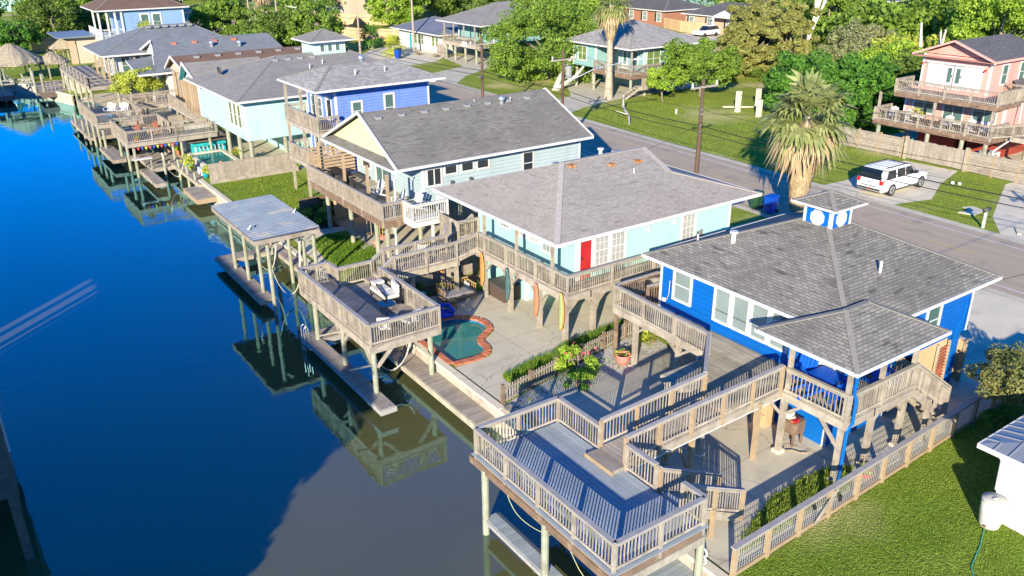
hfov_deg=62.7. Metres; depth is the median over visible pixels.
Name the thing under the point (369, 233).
swing
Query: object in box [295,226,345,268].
garden path
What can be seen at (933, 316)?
window
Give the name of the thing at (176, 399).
canal water
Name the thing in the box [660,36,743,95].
leafy tree
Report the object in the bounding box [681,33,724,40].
sandy yard
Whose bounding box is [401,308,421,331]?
lounge chair
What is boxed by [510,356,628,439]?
weeds
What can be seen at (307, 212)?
shrub
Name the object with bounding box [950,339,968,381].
yard gate
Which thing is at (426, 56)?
white driveway
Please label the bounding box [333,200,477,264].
patio
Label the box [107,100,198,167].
seawall
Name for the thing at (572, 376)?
hibiscus
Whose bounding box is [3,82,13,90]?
seawall
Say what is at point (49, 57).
thatched hut
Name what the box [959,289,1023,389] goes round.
blue driveway
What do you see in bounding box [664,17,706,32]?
cedar fence
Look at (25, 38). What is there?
oak tree
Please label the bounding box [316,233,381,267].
lawn
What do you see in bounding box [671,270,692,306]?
window
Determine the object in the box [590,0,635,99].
fan palm
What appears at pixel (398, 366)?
boat lift strap
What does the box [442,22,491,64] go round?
porch deck
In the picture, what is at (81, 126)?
dock
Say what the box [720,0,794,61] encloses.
feathery evergreen
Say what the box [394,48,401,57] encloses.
wheelie bin
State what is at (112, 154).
dock
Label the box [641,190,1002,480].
blue house
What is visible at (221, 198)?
seawall
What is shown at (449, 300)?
stool
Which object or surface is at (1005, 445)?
white house
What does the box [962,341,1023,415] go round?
flowering tree
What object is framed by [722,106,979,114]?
overhead wire
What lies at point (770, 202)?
wheelie bin
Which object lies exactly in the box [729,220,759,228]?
driveway mint
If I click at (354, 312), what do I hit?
boat deck
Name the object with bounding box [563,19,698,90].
teal house
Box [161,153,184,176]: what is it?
boat lift strap
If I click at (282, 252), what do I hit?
dock
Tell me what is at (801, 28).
feathery evergreen
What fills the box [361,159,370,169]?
window
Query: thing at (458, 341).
swimming pool
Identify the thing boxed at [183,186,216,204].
dock
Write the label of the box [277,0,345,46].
oak tree
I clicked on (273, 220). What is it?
boathouse
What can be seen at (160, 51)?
slate gable house
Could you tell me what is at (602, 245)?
window
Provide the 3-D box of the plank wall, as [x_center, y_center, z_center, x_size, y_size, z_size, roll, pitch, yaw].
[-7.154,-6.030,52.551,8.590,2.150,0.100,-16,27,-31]
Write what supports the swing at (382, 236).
hanging from the house deck at (361, 202)
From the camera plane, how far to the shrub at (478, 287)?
40.80 m
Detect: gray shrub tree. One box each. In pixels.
[817,31,883,64]
[821,17,900,49]
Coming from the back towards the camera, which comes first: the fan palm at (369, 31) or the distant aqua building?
the distant aqua building
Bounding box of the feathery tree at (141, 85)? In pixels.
[107,66,165,113]
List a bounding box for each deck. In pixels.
[58,58,145,108]
[77,95,144,148]
[109,113,177,177]
[296,260,441,393]
[307,142,462,266]
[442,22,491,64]
[457,214,703,342]
[469,396,708,575]
[575,49,666,99]
[612,271,920,482]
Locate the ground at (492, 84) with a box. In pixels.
[0,0,1016,574]
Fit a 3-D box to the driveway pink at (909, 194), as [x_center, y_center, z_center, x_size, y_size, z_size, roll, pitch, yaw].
[26.820,-7.242,57.433,11.300,0.001,6.600,-16,27,-31]
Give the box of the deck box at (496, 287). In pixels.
[488,275,520,302]
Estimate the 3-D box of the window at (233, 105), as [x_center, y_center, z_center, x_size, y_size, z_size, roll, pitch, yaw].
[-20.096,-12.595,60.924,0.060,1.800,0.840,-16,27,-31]
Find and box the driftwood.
[784,449,807,453]
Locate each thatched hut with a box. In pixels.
[0,43,43,83]
[34,51,70,79]
[48,38,70,59]
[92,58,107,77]
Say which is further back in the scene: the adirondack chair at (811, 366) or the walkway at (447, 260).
the walkway at (447, 260)
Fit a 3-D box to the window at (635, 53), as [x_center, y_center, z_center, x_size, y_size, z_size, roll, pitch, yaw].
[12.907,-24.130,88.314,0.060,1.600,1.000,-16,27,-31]
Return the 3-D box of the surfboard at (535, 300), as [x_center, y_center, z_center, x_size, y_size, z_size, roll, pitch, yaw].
[1.034,0.499,36.181,0.237,1.550,0.316,0,23,2]
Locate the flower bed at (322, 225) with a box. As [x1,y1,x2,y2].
[294,221,340,238]
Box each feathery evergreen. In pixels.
[712,26,759,78]
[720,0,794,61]
[722,3,790,77]
[759,0,823,62]
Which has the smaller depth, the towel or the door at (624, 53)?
the towel
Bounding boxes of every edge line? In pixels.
[185,20,1023,293]
[186,10,1022,249]
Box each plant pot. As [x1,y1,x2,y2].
[175,142,183,154]
[183,156,194,169]
[202,165,208,177]
[615,348,630,364]
[858,462,874,478]
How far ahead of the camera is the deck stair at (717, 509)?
23.88 m
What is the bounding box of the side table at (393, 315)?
[387,314,398,326]
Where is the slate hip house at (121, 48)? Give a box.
[82,23,222,92]
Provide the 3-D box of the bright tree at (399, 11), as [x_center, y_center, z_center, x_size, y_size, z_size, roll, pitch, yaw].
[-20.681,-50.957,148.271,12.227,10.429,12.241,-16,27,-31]
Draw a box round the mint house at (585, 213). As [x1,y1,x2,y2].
[432,146,761,300]
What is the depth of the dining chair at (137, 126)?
64.41 m
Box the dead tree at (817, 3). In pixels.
[807,0,826,40]
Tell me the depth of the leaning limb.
91.85 m
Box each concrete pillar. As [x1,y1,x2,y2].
[734,91,741,111]
[755,88,761,105]
[755,99,762,116]
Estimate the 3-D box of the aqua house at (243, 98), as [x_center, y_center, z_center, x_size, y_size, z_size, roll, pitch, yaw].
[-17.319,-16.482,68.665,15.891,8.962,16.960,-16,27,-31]
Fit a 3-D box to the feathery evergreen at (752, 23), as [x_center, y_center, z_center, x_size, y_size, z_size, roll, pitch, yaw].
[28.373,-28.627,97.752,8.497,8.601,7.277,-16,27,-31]
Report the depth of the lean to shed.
113.23 m
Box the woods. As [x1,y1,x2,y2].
[207,0,1016,48]
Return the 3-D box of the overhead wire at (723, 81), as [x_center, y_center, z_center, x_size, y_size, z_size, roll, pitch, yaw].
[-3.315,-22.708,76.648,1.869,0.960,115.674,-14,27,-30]
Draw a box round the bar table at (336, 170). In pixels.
[327,166,355,187]
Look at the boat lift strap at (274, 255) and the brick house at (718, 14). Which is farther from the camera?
the brick house at (718, 14)
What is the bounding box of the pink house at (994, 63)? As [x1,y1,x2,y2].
[902,33,1023,170]
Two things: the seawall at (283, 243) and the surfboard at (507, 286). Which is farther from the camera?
the seawall at (283, 243)
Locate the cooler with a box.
[104,114,112,120]
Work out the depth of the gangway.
25.74 m
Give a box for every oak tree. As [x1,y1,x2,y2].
[0,0,8,24]
[0,19,46,50]
[8,0,95,24]
[10,0,92,41]
[69,1,111,32]
[188,0,255,35]
[233,25,276,40]
[239,4,304,46]
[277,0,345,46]
[422,0,478,16]
[463,0,513,9]
[476,0,601,84]
[520,0,594,31]
[546,0,605,50]
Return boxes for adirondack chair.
[102,102,116,114]
[115,102,128,114]
[370,179,389,199]
[390,189,408,209]
[406,191,427,213]
[790,366,827,399]
[792,354,818,381]
[831,383,858,409]
[862,366,899,388]
[885,106,898,119]
[898,108,913,121]
[943,115,954,129]
[960,119,976,132]
[978,121,989,134]
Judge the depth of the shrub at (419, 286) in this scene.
40.37 m
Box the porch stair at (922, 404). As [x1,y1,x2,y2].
[895,357,951,440]
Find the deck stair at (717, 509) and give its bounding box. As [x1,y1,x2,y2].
[657,466,746,538]
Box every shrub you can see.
[297,203,333,223]
[316,200,333,219]
[416,282,431,295]
[434,284,446,294]
[472,275,482,290]
[979,409,1012,430]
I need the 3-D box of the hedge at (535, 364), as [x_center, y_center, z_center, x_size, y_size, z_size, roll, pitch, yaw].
[2.489,2.489,34.651,1.578,0.300,7.640,20,31,40]
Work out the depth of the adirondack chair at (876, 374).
27.18 m
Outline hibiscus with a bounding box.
[562,369,589,390]
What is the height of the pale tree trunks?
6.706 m
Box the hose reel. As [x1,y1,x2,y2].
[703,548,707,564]
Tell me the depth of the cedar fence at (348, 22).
157.07 m
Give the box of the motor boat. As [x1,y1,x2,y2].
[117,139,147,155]
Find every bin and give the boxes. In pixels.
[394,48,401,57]
[417,241,430,258]
[750,189,764,208]
[764,193,779,212]
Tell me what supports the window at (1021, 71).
in the pink house at (994, 63)
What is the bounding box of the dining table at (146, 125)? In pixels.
[140,124,152,132]
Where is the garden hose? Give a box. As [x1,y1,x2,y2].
[971,529,984,575]
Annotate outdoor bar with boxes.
[183,122,226,152]
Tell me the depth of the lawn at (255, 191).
57.09 m
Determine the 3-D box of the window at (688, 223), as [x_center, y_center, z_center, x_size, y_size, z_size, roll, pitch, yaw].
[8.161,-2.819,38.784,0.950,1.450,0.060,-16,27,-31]
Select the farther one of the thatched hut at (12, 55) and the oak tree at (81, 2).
the oak tree at (81, 2)
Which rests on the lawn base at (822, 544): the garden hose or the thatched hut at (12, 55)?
the garden hose
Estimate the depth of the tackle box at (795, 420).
27.90 m
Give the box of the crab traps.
[319,268,327,281]
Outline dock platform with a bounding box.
[0,68,68,102]
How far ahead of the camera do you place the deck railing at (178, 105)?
76.31 m
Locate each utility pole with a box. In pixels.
[347,14,368,53]
[411,0,414,52]
[469,37,494,96]
[551,50,643,104]
[691,79,717,173]
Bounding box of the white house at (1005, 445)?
[977,415,1023,534]
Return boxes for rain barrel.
[978,492,1009,530]
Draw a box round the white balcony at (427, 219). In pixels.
[403,194,448,255]
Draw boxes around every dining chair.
[133,124,141,136]
[152,121,162,134]
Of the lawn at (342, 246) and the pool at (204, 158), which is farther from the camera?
the pool at (204, 158)
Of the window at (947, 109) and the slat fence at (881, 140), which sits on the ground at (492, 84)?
the slat fence at (881, 140)
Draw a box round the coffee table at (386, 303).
[378,299,395,314]
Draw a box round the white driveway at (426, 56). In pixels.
[364,45,451,64]
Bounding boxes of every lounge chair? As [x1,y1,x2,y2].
[376,317,392,337]
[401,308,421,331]
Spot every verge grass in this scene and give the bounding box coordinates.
[773,148,888,180]
[905,173,998,228]
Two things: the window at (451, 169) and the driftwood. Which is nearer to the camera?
the driftwood
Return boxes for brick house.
[618,0,706,26]
[681,2,769,34]
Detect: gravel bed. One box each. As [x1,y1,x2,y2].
[505,332,671,441]
[852,441,927,485]
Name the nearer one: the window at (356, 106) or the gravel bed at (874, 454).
the gravel bed at (874, 454)
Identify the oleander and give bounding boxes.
[553,341,601,379]
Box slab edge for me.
[722,104,765,109]
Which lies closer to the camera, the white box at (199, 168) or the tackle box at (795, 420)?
the tackle box at (795, 420)
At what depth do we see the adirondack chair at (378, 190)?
46.16 m
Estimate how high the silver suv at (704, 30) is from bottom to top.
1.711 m
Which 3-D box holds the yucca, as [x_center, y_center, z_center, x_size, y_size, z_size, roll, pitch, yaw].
[5.657,1.999,35.273,1.591,0.565,1.706,9,25,20]
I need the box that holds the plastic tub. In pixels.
[534,406,555,425]
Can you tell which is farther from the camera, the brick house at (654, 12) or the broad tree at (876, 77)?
the brick house at (654, 12)
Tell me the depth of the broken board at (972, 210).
51.19 m
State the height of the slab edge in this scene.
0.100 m
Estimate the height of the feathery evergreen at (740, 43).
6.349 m
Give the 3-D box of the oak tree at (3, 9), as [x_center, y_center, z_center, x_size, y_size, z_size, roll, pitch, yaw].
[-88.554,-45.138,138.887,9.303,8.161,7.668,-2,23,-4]
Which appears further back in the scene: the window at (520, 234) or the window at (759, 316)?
the window at (520, 234)
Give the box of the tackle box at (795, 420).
[792,418,799,423]
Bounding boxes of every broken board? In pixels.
[958,206,982,215]
[1015,227,1020,234]
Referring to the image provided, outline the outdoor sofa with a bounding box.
[369,277,403,308]
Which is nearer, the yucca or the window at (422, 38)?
the yucca
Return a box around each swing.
[364,220,373,235]
[379,227,384,239]
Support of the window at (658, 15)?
in the brick house at (654, 12)
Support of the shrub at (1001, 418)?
on the lawn base at (822, 544)
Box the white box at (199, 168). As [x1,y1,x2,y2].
[197,166,203,175]
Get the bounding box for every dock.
[0,415,34,560]
[70,113,115,145]
[99,146,159,163]
[137,152,179,187]
[162,157,203,186]
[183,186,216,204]
[214,247,272,304]
[269,244,326,282]
[300,325,396,415]
[381,345,494,428]
[486,512,563,575]
[647,559,693,575]
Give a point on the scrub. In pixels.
(760, 72)
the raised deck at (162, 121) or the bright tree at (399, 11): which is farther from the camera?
the bright tree at (399, 11)
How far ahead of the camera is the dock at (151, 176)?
64.10 m
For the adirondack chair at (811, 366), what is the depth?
27.32 m
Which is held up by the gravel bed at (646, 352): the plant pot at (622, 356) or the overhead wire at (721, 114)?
the plant pot at (622, 356)
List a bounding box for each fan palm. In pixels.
[135,20,158,26]
[251,0,275,26]
[353,20,386,49]
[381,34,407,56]
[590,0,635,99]
[749,68,861,211]
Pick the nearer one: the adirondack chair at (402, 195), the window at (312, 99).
the adirondack chair at (402, 195)
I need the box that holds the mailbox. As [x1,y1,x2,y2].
[981,207,990,227]
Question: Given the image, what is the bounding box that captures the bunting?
[137,142,177,150]
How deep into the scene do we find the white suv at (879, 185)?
54.54 m
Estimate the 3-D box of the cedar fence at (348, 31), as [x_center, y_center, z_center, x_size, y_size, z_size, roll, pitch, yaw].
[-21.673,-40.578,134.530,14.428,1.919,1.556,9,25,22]
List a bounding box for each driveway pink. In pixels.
[825,161,956,203]
[993,182,1023,239]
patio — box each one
[85,90,190,123]
[333,200,477,264]
[410,260,655,401]
[552,348,1003,572]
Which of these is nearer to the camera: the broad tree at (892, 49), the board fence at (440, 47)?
the broad tree at (892, 49)
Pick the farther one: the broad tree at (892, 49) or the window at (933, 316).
the broad tree at (892, 49)
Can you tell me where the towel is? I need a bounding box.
[786,412,795,419]
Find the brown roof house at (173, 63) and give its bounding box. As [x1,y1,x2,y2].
[164,46,301,122]
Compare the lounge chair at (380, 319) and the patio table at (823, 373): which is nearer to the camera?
the patio table at (823, 373)
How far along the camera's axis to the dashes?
46.22 m
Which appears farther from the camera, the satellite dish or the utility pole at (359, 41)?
the utility pole at (359, 41)
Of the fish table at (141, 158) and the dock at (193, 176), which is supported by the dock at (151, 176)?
the fish table at (141, 158)
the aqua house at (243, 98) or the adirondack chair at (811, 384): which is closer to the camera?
the adirondack chair at (811, 384)
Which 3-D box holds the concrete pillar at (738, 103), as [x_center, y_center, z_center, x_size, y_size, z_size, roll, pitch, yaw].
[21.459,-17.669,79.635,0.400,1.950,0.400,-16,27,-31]
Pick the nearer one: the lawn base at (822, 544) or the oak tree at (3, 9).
the lawn base at (822, 544)
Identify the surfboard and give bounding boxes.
[480,252,483,285]
[505,268,509,300]
[533,283,538,316]
[558,292,564,330]
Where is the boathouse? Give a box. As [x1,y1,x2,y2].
[211,194,319,314]
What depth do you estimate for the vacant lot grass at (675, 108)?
75.39 m
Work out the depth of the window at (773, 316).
28.61 m
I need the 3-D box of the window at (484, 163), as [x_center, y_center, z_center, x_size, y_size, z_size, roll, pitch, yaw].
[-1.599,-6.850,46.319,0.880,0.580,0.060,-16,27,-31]
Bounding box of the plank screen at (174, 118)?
[144,115,183,130]
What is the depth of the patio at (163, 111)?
86.61 m
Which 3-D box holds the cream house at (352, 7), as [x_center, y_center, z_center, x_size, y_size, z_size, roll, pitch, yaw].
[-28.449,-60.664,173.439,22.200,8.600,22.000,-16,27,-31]
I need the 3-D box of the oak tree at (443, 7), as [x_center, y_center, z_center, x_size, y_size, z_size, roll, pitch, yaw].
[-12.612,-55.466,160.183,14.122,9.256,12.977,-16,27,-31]
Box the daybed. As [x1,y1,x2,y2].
[436,276,475,302]
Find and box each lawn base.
[316,238,392,273]
[737,400,1023,575]
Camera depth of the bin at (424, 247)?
44.48 m
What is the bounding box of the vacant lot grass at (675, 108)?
[583,99,792,162]
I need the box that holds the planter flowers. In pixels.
[912,107,924,113]
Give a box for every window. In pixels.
[0,415,9,451]
[107,57,112,74]
[120,56,131,73]
[139,13,150,24]
[151,12,162,24]
[227,101,233,124]
[232,103,238,127]
[236,104,242,129]
[310,94,315,114]
[314,136,318,146]
[318,96,322,116]
[336,2,340,13]
[351,100,362,113]
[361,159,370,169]
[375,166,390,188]
[383,92,394,109]
[417,33,420,43]
[420,34,423,44]
[425,166,442,187]
[431,36,434,46]
[443,163,457,175]
[460,160,474,172]
[476,27,482,37]
[476,157,489,169]
[499,222,509,229]
[518,231,526,238]
[522,150,533,169]
[528,235,538,244]
[541,242,550,254]
[578,45,586,60]
[593,235,610,266]
[610,231,626,262]
[614,49,619,62]
[629,10,633,18]
[632,51,638,66]
[642,11,646,20]
[646,49,660,67]
[656,12,661,21]
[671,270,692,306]
[680,213,696,242]
[707,17,712,24]
[711,287,731,326]
[729,295,750,335]
[747,303,770,344]
[767,311,787,353]
[912,99,933,114]
[925,305,943,325]
[940,104,964,124]
[970,108,997,124]
[999,63,1010,85]
[1017,61,1023,78]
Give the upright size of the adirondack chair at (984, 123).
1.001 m
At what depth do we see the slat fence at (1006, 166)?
57.91 m
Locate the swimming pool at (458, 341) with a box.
[418,315,492,365]
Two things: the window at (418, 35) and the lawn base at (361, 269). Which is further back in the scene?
the window at (418, 35)
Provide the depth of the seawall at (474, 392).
32.52 m
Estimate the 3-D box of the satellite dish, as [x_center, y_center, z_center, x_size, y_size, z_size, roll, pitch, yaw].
[-22.617,-16.482,64.856,0.489,1.227,1.000,-16,27,-31]
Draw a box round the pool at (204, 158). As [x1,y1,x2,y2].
[187,149,249,177]
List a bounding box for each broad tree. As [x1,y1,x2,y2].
[763,48,868,115]
[772,52,840,74]
[776,0,813,18]
[795,0,868,44]
[812,53,919,127]
[852,37,925,65]
[870,33,944,51]
[876,48,923,110]
[929,0,1009,21]
[935,0,1023,45]
[945,0,1023,36]
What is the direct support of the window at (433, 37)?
in the white ranch house at (431, 26)
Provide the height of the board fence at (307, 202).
1.350 m
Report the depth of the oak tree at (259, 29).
105.25 m
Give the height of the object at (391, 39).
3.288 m
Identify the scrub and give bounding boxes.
[21,28,913,118]
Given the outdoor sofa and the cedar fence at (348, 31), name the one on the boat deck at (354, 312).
the outdoor sofa
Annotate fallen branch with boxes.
[617,95,629,124]
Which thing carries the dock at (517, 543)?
attached to the deck at (598, 512)
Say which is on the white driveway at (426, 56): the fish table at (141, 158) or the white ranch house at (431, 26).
the white ranch house at (431, 26)
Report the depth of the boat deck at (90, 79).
86.88 m
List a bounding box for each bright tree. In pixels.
[363,0,430,25]
[576,0,624,22]
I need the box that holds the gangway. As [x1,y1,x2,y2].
[599,364,785,481]
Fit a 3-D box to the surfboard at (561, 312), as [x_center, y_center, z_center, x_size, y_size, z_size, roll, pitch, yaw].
[2.046,0.972,34.830,0.243,1.720,0.358,-1,23,0]
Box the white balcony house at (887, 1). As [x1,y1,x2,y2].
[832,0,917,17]
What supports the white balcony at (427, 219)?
attached to the gray gable house at (424, 149)
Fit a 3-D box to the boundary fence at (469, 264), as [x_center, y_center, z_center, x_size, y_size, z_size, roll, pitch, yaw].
[-4.263,-0.659,41.029,6.075,1.120,0.080,-16,27,-31]
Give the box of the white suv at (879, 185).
[857,158,926,195]
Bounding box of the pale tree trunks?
[918,22,946,50]
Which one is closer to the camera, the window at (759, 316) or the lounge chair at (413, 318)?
the window at (759, 316)
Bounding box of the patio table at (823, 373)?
[805,365,847,403]
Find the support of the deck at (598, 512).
in the canal water
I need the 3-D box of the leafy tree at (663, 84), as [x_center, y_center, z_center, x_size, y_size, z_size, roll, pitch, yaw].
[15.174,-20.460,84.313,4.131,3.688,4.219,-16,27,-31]
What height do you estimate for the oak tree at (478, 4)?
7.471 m
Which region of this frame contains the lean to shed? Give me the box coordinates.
[46,30,98,63]
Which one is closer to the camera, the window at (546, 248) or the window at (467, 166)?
the window at (546, 248)
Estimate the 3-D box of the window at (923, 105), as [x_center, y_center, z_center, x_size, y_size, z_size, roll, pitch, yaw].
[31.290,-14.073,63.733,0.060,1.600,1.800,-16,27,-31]
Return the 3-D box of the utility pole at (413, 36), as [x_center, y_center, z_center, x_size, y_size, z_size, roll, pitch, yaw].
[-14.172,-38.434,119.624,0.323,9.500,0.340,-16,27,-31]
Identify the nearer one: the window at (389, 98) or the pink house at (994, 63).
the window at (389, 98)
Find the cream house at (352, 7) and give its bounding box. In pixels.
[313,0,434,20]
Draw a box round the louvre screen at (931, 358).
[908,338,951,404]
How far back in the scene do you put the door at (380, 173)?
48.48 m
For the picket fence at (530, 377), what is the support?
on the ground at (492, 84)
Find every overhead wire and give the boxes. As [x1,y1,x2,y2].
[0,9,84,28]
[270,1,1023,148]
[286,0,1022,137]
[302,29,1023,199]
[319,26,1022,173]
[345,46,1022,207]
[701,122,1020,192]
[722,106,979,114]
[725,91,889,108]
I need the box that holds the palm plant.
[227,146,249,155]
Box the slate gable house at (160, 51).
[125,33,282,112]
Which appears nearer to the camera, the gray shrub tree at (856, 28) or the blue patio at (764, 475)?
the blue patio at (764, 475)
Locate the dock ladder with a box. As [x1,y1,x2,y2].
[300,324,309,352]
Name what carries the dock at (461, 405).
attached to the seawall at (474, 392)
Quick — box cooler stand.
[783,415,805,446]
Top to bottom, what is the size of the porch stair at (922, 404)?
3.196 m
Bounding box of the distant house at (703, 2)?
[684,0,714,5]
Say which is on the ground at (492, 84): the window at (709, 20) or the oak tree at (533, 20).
the oak tree at (533, 20)
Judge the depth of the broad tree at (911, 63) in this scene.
76.42 m
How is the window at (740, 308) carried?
in the blue house at (824, 279)
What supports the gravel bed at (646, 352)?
on the blue patio at (764, 475)
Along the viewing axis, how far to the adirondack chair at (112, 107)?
73.00 m
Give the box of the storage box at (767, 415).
[751,401,775,427]
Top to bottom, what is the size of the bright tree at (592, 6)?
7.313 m
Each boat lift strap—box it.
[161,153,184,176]
[251,244,275,267]
[272,237,300,294]
[377,344,409,370]
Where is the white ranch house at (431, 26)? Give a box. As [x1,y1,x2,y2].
[390,16,485,53]
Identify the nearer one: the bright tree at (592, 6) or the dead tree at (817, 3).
the dead tree at (817, 3)
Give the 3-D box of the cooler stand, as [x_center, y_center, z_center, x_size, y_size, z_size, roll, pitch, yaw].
[9.458,4.791,28.278,0.550,0.930,0.500,-16,27,-31]
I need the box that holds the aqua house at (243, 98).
[178,28,435,166]
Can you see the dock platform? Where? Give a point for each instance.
(46, 89)
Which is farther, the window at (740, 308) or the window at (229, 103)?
the window at (229, 103)
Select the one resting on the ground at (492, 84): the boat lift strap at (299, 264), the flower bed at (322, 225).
the flower bed at (322, 225)
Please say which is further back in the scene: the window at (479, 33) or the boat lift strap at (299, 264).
the window at (479, 33)
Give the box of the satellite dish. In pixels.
[215,66,221,75]
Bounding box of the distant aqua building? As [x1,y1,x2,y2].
[0,0,24,11]
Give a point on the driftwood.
(799, 452)
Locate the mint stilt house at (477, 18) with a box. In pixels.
[436,1,546,42]
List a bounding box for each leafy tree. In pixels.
[645,66,688,101]
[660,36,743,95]
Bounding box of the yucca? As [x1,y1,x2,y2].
[627,328,662,346]
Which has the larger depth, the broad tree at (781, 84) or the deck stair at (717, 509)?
the broad tree at (781, 84)
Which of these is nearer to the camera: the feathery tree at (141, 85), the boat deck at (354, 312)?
the boat deck at (354, 312)
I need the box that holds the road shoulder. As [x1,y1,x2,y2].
[184,8,1023,303]
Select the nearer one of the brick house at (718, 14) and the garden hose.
the garden hose
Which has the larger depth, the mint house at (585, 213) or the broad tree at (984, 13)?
the broad tree at (984, 13)
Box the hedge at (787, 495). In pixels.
[740,463,853,552]
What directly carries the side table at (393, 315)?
on the boat deck at (354, 312)
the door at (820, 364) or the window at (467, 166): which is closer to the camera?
the door at (820, 364)
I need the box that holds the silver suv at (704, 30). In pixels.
[693,24,719,36]
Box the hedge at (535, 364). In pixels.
[502,319,631,389]
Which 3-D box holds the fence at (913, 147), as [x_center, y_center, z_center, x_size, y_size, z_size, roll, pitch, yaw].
[30.880,-9.835,61.307,0.200,1.700,4.800,-16,27,-31]
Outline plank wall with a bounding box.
[333,200,358,220]
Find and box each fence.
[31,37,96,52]
[208,152,298,184]
[299,195,334,217]
[308,12,356,33]
[341,15,411,24]
[342,27,398,40]
[390,254,477,288]
[437,44,444,57]
[501,320,640,404]
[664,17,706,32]
[729,385,1002,575]
[836,124,904,157]
[902,136,969,171]
[965,149,1023,183]
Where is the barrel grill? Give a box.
[645,275,659,301]
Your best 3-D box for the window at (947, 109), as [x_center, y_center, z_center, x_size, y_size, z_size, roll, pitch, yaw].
[32.600,-13.206,62.046,0.060,2.100,1.600,-16,27,-31]
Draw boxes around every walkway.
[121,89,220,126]
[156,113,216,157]
[371,222,478,301]
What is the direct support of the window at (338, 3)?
in the cream house at (352, 7)
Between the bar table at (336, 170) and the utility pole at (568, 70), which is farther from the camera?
the utility pole at (568, 70)
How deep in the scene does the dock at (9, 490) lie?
24.15 m
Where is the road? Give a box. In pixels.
[183,8,1023,298]
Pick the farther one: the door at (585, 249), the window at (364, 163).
the window at (364, 163)
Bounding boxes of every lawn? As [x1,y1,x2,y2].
[218,172,320,211]
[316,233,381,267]
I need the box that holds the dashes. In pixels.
[188,15,974,253]
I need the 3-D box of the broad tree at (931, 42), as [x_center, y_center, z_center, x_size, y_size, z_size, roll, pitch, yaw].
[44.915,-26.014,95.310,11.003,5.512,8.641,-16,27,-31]
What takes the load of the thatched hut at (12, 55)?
on the ground at (492, 84)
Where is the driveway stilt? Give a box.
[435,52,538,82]
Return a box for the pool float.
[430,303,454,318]
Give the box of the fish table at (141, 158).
[133,156,152,170]
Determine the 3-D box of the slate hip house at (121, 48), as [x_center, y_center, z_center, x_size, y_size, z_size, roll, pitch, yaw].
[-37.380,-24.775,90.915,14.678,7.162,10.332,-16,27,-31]
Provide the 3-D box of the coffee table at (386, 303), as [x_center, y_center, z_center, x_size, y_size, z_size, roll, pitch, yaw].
[-5.126,0.808,34.522,0.760,0.422,0.760,-16,27,-31]
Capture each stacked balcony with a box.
[283,83,341,196]
[872,75,1023,168]
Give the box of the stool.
[446,298,456,308]
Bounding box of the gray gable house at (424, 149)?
[320,88,593,260]
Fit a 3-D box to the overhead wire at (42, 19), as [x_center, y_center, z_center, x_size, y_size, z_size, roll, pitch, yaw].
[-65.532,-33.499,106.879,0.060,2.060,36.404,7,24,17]
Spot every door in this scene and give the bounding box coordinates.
[324,95,332,125]
[409,33,412,47]
[578,239,593,280]
[621,50,627,68]
[817,361,840,386]
[941,64,955,89]
[950,65,964,90]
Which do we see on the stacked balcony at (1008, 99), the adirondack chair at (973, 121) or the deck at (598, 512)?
the adirondack chair at (973, 121)
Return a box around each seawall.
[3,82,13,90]
[12,81,74,105]
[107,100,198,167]
[199,179,232,204]
[264,240,344,286]
[404,341,503,434]
[500,410,728,575]
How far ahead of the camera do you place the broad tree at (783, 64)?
85.84 m
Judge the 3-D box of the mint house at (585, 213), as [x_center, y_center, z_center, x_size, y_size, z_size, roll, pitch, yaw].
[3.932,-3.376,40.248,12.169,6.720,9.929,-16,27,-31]
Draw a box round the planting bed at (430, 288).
[401,274,482,299]
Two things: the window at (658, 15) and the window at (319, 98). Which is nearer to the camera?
the window at (319, 98)
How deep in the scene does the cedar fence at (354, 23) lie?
153.90 m
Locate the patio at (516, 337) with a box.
[410,260,655,401]
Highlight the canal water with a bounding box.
[0,91,596,575]
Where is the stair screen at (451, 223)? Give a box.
[438,212,473,271]
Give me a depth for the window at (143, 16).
112.11 m
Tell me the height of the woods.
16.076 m
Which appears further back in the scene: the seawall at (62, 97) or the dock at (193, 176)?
the seawall at (62, 97)
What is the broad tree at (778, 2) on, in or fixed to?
on the ground at (492, 84)
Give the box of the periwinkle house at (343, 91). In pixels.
[277,55,445,193]
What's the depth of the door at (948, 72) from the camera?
61.76 m
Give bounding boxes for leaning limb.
[552,55,584,90]
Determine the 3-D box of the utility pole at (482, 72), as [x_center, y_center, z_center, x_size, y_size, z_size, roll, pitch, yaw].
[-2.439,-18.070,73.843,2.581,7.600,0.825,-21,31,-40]

